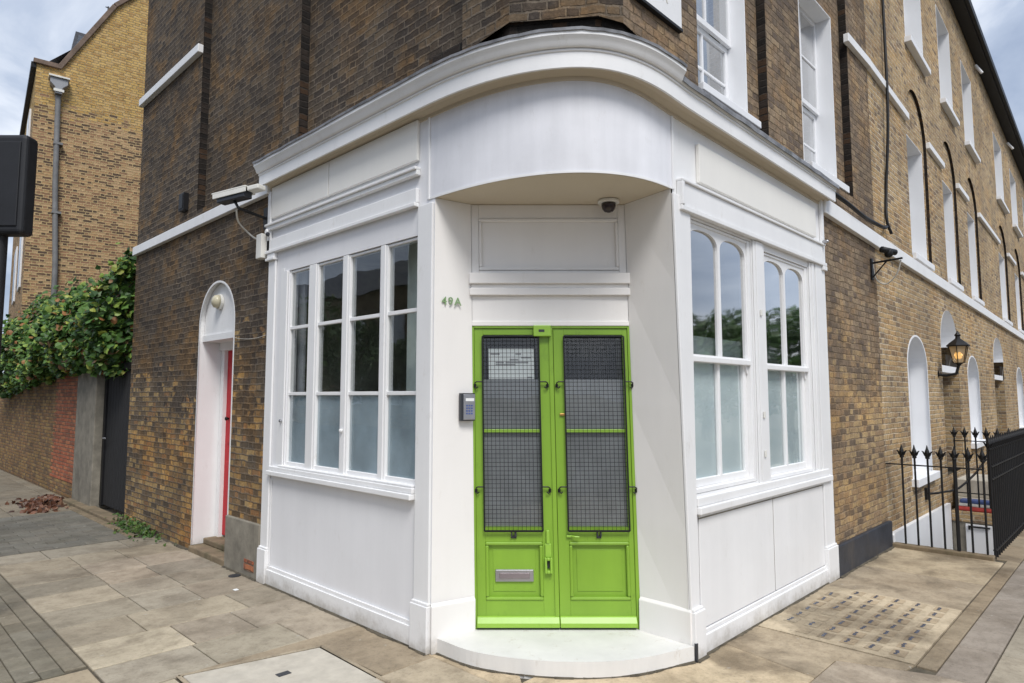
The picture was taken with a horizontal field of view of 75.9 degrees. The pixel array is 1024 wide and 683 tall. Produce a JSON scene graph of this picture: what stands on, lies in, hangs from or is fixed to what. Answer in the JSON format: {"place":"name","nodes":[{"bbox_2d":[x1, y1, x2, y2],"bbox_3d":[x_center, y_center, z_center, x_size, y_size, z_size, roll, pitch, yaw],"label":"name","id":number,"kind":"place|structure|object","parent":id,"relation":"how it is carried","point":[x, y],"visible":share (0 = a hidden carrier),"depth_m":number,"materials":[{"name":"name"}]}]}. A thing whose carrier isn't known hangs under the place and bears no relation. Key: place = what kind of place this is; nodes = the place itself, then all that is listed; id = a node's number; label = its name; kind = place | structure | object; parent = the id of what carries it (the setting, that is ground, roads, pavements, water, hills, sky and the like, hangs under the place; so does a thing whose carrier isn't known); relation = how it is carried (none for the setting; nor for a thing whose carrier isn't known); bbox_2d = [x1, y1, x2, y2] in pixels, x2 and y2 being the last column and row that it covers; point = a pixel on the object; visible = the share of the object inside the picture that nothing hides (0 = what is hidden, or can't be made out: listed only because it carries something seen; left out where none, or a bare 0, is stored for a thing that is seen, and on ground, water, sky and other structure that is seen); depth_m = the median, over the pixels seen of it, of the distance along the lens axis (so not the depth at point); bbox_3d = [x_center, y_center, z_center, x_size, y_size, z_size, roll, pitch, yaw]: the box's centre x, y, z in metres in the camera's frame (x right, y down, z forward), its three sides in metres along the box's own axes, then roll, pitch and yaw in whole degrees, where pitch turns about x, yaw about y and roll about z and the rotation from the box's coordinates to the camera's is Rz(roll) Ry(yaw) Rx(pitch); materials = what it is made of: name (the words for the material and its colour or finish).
{"place":"outdoors","nodes":[
{"label":"outdoors","id":0,"kind":"place"},
{"bbox_2d":[0,470,70,517],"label":"path","id":1,"kind":"structure","parent":0,"point":[12,487],"depth_m":11.29,"materials":[{"name":"grey concrete"}]},
{"bbox_2d":[5,494,69,513],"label":"fallen leaves","id":2,"kind":"object","parent":1,"relation":"on","point":[45,503],"visible":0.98,"depth_m":9.93,"materials":[{"name":"brown plant"}]},
{"bbox_2d":[0,510,139,682],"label":"driveway","id":3,"kind":"structure","parent":0,"point":[46,651],"depth_m":5.16,"materials":[{"name":"grey stone"}]},
{"bbox_2d":[0,135,37,359],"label":"traffic light","id":4,"kind":"object","parent":3,"relation":"on","point":[18,160],"visible":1,"depth_m":5.04,"materials":[{"name":"black metal"}]},
{"bbox_2d":[104,513,176,546],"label":"weeds","id":5,"kind":"object","parent":3,"relation":"on","point":[140,528],"visible":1,"depth_m":8.09,"materials":[{"name":"green plant"}]},
{"bbox_2d":[8,0,148,321],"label":"gabled house","id":6,"kind":"structure","parent":0,"point":[82,121],"depth_m":15.52,"materials":[{"name":"yellow brick"}]},
{"bbox_2d":[12,246,17,304],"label":"window","id":7,"kind":"structure","parent":6,"relation":"in","point":[16,252],"depth_m":17.73,"materials":[{"name":"white paint"}]},
{"bbox_2d":[17,237,23,291],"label":"window","id":8,"kind":"structure","parent":6,"relation":"in","point":[21,238],"depth_m":15.40,"materials":[{"name":"white paint"}]},
{"bbox_2d":[26,109,31,135],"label":"window","id":9,"kind":"structure","parent":6,"relation":"in","point":[30,111],"depth_m":15.65,"materials":[{"name":"white paint"}]},
{"bbox_2d":[0,536,1023,682],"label":"pavement","id":10,"kind":"structure","parent":0,"point":[94,605],"depth_m":4.86,"materials":[{"name":"stone"}]},
{"bbox_2d":[228,574,240,577],"bbox_3d":[-2.582,2.178,6.115,0.110,0.008,0.110,-5,-7,44],"label":"drain cap","id":11,"kind":"object","parent":10,"relation":"on","point":[234,575],"visible":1,"depth_m":6.10,"materials":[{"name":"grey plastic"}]},
{"bbox_2d":[176,645,390,682],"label":"inspection cover","id":12,"kind":"object","parent":10,"relation":"in","point":[317,664],"visible":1,"depth_m":3.99,"materials":[{"name":"concrete"}]},
{"bbox_2d":[0,456,1023,682],"bbox_3d":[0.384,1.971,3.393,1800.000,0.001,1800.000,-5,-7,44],"label":"ground","id":13,"kind":"structure","parent":0,"point":[914,669],"depth_m":4.40,"materials":[{"name":"grey stone"}]},
{"bbox_2d":[0,372,77,497],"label":"garden wall","id":14,"kind":"structure","parent":13,"relation":"on","point":[37,432],"depth_m":12.34,"materials":[{"name":"brick"}]},
{"bbox_2d":[0,242,136,398],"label":"climbing plant","id":15,"kind":"object","parent":14,"relation":"on","point":[81,328],"visible":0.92,"depth_m":10.04,"materials":[{"name":"green plant"}]},
{"bbox_2d":[72,370,110,508],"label":"gate pier","id":16,"kind":"structure","parent":13,"relation":"on","point":[88,442],"depth_m":9.97,"materials":[{"name":"grey concrete"}]},
{"bbox_2d":[99,362,131,512],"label":"garden gate","id":17,"kind":"structure","parent":16,"relation":"attached to","point":[114,443],"depth_m":9.48,"materials":[{"name":"black wood"}]},
{"bbox_2d":[62,498,134,536],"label":"kerb","id":18,"kind":"structure","parent":13,"relation":"on","point":[96,514],"depth_m":9.19,"materials":[{"name":"stone"}]},
{"bbox_2d":[124,0,892,678],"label":"corner building","id":19,"kind":"structure","parent":13,"relation":"on","point":[664,450],"depth_m":4.91,"materials":[{"name":"paint"}]},
{"bbox_2d":[178,192,188,212],"bbox_3d":[-3.909,-1.655,7.814,0.160,0.210,0.065,-5,-7,44],"label":"vent cowl","id":20,"kind":"object","parent":19,"relation":"attached to","point":[183,202],"visible":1,"depth_m":7.77,"materials":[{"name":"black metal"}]},
{"bbox_2d":[191,280,234,544],"bbox_3d":[-3.032,0.775,7.042,0.930,2.840,0.344,-5,-7,44],"label":"side doorway","id":21,"kind":"structure","parent":19,"relation":"in","point":[216,327],"depth_m":7.30,"materials":[{"name":"white paint"}]},
{"bbox_2d":[211,294,223,309],"bbox_3d":[-3.171,-0.429,7.049,0.170,0.170,0.095,-5,-7,44],"label":"bulkhead light","id":22,"kind":"object","parent":19,"relation":"attached to","point":[217,301],"visible":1,"depth_m":7.01,"materials":[{"name":"white plastic"}]},
{"bbox_2d":[222,350,232,534],"bbox_3d":[-2.934,1.100,7.088,0.790,2.040,0.105,-5,-7,44],"label":"side door","id":23,"kind":"structure","parent":19,"relation":"in","point":[230,353],"depth_m":7.30,"materials":[{"name":"red paint"}]},
{"bbox_2d":[212,184,267,229],"bbox_3d":[-2.505,-1.250,6.208,0.562,0.339,0.329,-2,-5,23],"label":"security camera","id":24,"kind":"object","parent":19,"relation":"attached to","point":[235,195],"visible":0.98,"depth_m":6.11,"materials":[{"name":"white plastic"}]},
{"bbox_2d":[256,233,266,259],"bbox_3d":[-2.381,-0.903,6.262,0.110,0.235,0.074,-5,-7,44],"label":"junction box","id":25,"kind":"object","parent":19,"relation":"attached to","point":[261,243],"visible":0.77,"depth_m":6.22,"materials":[{"name":"white plastic"}]},
{"bbox_2d":[235,209,255,238],"bbox_3d":[-2.520,-1.112,6.299,0.249,0.254,0.173,2,-5,-21],"label":"cable","id":26,"kind":"object","parent":25,"relation":"attached to","point":[239,223],"visible":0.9,"depth_m":6.30,"materials":[{"name":"grey plastic"}]},
{"bbox_2d":[265,237,417,500],"bbox_3d":[-1.410,0.210,5.288,2.117,1.865,0.130,-5,-7,44],"label":"shop window","id":27,"kind":"structure","parent":19,"relation":"in","point":[348,439],"depth_m":5.20,"materials":[{"name":"white paint"}]},
{"bbox_2d":[442,297,460,305],"bbox_3d":[-0.416,-0.278,4.524,0.147,0.056,0.004,3,-5,-29],"label":"house number","id":28,"kind":"object","parent":19,"relation":"attached to","point":[445,301],"visible":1,"depth_m":4.52,"materials":[{"name":"green paint"}]},
{"bbox_2d":[459,393,474,420],"bbox_3d":[-0.307,0.449,4.505,0.109,0.190,0.043,3,-5,-29],"label":"intercom","id":29,"kind":"object","parent":19,"relation":"attached to","point":[466,406],"visible":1,"depth_m":4.49,"materials":[{"name":"grey plastic"}]},
{"bbox_2d":[472,325,639,628],"bbox_3d":[0.292,0.930,4.656,1.171,2.067,0.337,0,-5,0],"label":"entrance door","id":30,"kind":"structure","parent":19,"relation":"in","point":[519,549],"depth_m":4.54,"materials":[{"name":"green paint"}]},
{"bbox_2d":[598,198,618,212],"bbox_3d":[0.673,-0.940,4.579,0.150,0.086,0.150,-5,-7,44],"label":"dome camera","id":31,"kind":"object","parent":19,"relation":"attached to","point":[607,205],"visible":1,"depth_m":4.54,"materials":[{"name":"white plastic"}]},
{"bbox_2d":[636,0,682,33],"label":"wall sign","id":32,"kind":"object","parent":19,"relation":"attached to","point":[668,12],"visible":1,"depth_m":4.38,"materials":[{"name":"white paint"}]},
{"bbox_2d":[690,219,756,493],"bbox_3d":[1.508,0.113,4.778,0.081,1.859,0.969,-5,-7,44],"label":"shop window","id":33,"kind":"structure","parent":19,"relation":"in","point":[720,261],"depth_m":4.81,"materials":[{"name":"white paint"}]},
{"bbox_2d":[696,0,760,128],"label":"sash window","id":34,"kind":"structure","parent":19,"relation":"in","point":[722,68],"depth_m":5.49,"materials":[{"name":"white paint"}]},
{"bbox_2d":[764,253,813,479],"bbox_3d":[2.341,0.214,5.633,0.081,1.839,0.964,-5,-7,44],"label":"shop window","id":35,"kind":"structure","parent":19,"relation":"in","point":[786,302],"depth_m":5.70,"materials":[{"name":"white paint"}]},
{"bbox_2d":[798,0,849,193],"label":"sash window","id":36,"kind":"structure","parent":19,"relation":"in","point":[818,123],"depth_m":7.11,"materials":[{"name":"white paint"}]},
{"bbox_2d":[835,192,888,228],"bbox_3d":[3.815,-1.400,7.158,0.088,0.123,2.050,-5,-7,44],"label":"cable","id":37,"kind":"object","parent":19,"relation":"attached to","point":[854,209],"visible":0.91,"depth_m":6.98,"materials":[{"name":"black rubber"}]},
{"bbox_2d":[870,246,902,279],"bbox_3d":[4.143,-0.877,7.297,0.320,0.334,0.225,-5,-7,44],"label":"security camera","id":38,"kind":"object","parent":19,"relation":"attached to","point":[888,252],"visible":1,"depth_m":7.29,"materials":[{"name":"black metal"}]},
{"bbox_2d":[873,260,901,284],"bbox_3d":[4.227,-0.784,7.380,0.083,0.277,0.304,4,-6,-42],"label":"cable","id":39,"kind":"object","parent":38,"relation":"attached to","point":[892,279],"visible":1,"depth_m":7.37,"materials":[{"name":"beige plastic"}]},
{"bbox_2d":[150,529,1023,682],"bbox_3d":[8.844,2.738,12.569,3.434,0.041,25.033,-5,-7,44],"label":"footpath","id":40,"kind":"structure","parent":13,"relation":"on","point":[756,654],"depth_m":4.39,"materials":[{"name":"beige stone"}]},
{"bbox_2d":[758,585,961,666],"bbox_3d":[2.637,2.103,4.969,1.040,0.050,1.435,-5,-7,44],"label":"pavement light","id":41,"kind":"object","parent":40,"relation":"in","point":[901,630],"visible":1,"depth_m":4.85,"materials":[{"name":"concrete"}]},
{"bbox_2d":[893,542,995,561],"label":"stone kerb","id":42,"kind":"structure","parent":40,"relation":"on","point":[966,554],"depth_m":6.95,"materials":[{"name":"stone"}]},
{"bbox_2d":[885,444,988,554],"bbox_3d":[4.567,1.667,7.065,0.956,1.085,0.107,-5,-7,44],"label":"iron railing","id":43,"kind":"object","parent":42,"relation":"on","point":[967,455],"visible":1,"depth_m":6.99,"materials":[{"name":"black metal"}]},
{"bbox_2d":[983,428,1023,558],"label":"iron railing","id":44,"kind":"object","parent":40,"relation":"on","point":[1006,461],"visible":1,"depth_m":7.45,"materials":[{"name":"black metal"}]},
{"bbox_2d":[950,426,1009,508],"bbox_3d":[6.612,1.753,9.122,0.867,1.115,0.107,-5,-7,44],"label":"iron railing","id":45,"kind":"object","parent":44,"relation":"attached to","point":[964,433],"visible":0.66,"depth_m":9.22,"materials":[{"name":"black metal"}]},
{"bbox_2d":[0,0,1023,371],"label":"sky","id":46,"kind":"structure","parent":0,"point":[29,29],"materials":[{"name":"white"}]},
{"bbox_2d":[959,498,991,512],"bbox_3d":[6.604,2.324,9.312,0.460,0.153,0.230,-5,-7,44],"label":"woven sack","id":47,"kind":"object","parent":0,"point":[963,504],"visible":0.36,"depth_m":9.26,"materials":[{"name":"multicoloured fabric"}]},
{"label":"basement area","id":48,"kind":"structure","parent":0,"visible":0},
{"bbox_2d":[671,0,1023,549],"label":"terraced house","id":49,"kind":"structure","parent":48,"relation":"on","point":[956,153],"depth_m":10.36,"materials":[{"name":"brown brick"}]},
{"bbox_2d":[881,0,892,233],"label":"cable","id":50,"kind":"object","parent":49,"relation":"attached to","point":[887,123],"visible":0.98,"depth_m":8.11,"materials":[{"name":"black metal"}]},
{"bbox_2d":[903,0,930,76],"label":"second floor window","id":51,"kind":"structure","parent":49,"relation":"in","point":[912,8],"depth_m":10.08,"materials":[{"name":"white paint"}]},
{"bbox_2d":[906,134,934,270],"bbox_3d":[5.655,-1.957,9.429,0.425,1.827,1.050,-5,-7,44],"label":"first floor window","id":52,"kind":"structure","parent":49,"relation":"in","point":[914,156],"depth_m":9.73,"materials":[{"name":"white paint"}]},
{"bbox_2d":[907,335,939,487],"bbox_3d":[5.297,0.883,8.739,0.380,1.944,1.160,-5,-7,44],"label":"arched window","id":53,"kind":"structure","parent":49,"relation":"in","point":[920,428],"depth_m":9.09,"materials":[{"name":"white paint"}]},
{"bbox_2d":[915,4,959,126],"bbox_3d":[7.276,-4.674,11.293,0.445,1.812,1.070,-5,-7,44],"label":"second floor window","id":54,"kind":"structure","parent":49,"relation":"in","point":[946,102],"depth_m":11.57,"materials":[{"name":"white paint"}]},
{"bbox_2d":[925,180,963,291],"bbox_3d":[7.122,-1.736,10.933,0.425,1.761,0.970,-5,-7,44],"label":"first floor window","id":55,"kind":"structure","parent":49,"relation":"in","point":[947,194],"depth_m":11.18,"materials":[{"name":"white paint"}]},
{"bbox_2d":[938,331,969,376],"bbox_3d":[6.325,0.183,9.415,0.433,0.669,0.290,-2,-5,23],"label":"wall lantern","id":56,"kind":"object","parent":49,"relation":"attached to","point":[957,346],"depth_m":9.35,"materials":[{"name":"black metal"}]},
{"bbox_2d":[924,459,986,499],"bbox_3d":[5.990,1.851,8.928,1.367,0.488,0.180,2,-5,-26],"label":"handrail","id":57,"kind":"object","parent":49,"relation":"attached to","point":[947,491],"visible":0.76,"depth_m":8.83,"materials":[{"name":"black metal"}]},
{"bbox_2d":[944,60,980,163],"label":"second floor window","id":58,"kind":"structure","parent":49,"relation":"in","point":[966,84],"depth_m":12.93,"materials":[{"name":"white paint"}]},
{"bbox_2d":[945,355,985,448],"bbox_3d":[7.960,1.037,11.489,0.380,1.583,1.140,-5,-7,44],"label":"arched window","id":59,"kind":"structure","parent":49,"relation":"in","point":[973,374],"depth_m":11.80,"materials":[{"name":"white paint"}]},
{"bbox_2d":[954,211,984,305],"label":"first floor window","id":60,"kind":"structure","parent":49,"relation":"in","point":[971,229],"depth_m":12.55,"materials":[{"name":"white paint"}]},
{"bbox_2d":[992,131,1009,213],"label":"second floor window","id":61,"kind":"structure","parent":49,"relation":"in","point":[997,151],"depth_m":15.44,"materials":[{"name":"white paint"}]},
{"bbox_2d":[998,252,1012,325],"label":"first floor window","id":62,"kind":"structure","parent":49,"relation":"in","point":[1001,261],"depth_m":15.08,"materials":[{"name":"white paint"}]},
{"bbox_2d":[999,169,1022,237],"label":"second floor window","id":63,"kind":"structure","parent":49,"relation":"in","point":[1012,182],"depth_m":16.99,"materials":[{"name":"white paint"}]},
{"bbox_2d":[1000,367,1023,428],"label":"arched window","id":64,"kind":"structure","parent":49,"relation":"in","point":[1020,394],"depth_m":15.87,"materials":[{"name":"white paint"}]},
{"bbox_2d":[1006,273,1023,334],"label":"first floor window","id":65,"kind":"structure","parent":49,"relation":"in","point":[1020,330],"depth_m":16.64,"materials":[{"name":"white paint"}]},
{"bbox_2d":[1015,198,1023,253],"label":"second floor window","id":66,"kind":"structure","parent":49,"relation":"in","point":[1022,198],"depth_m":18.31,"materials":[{"name":"white paint"}]},
{"bbox_2d":[951,473,993,554],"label":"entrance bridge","id":67,"kind":"structure","parent":48,"relation":"on","point":[978,531],"depth_m":9.27,"materials":[{"name":"white paint"}]}
]}

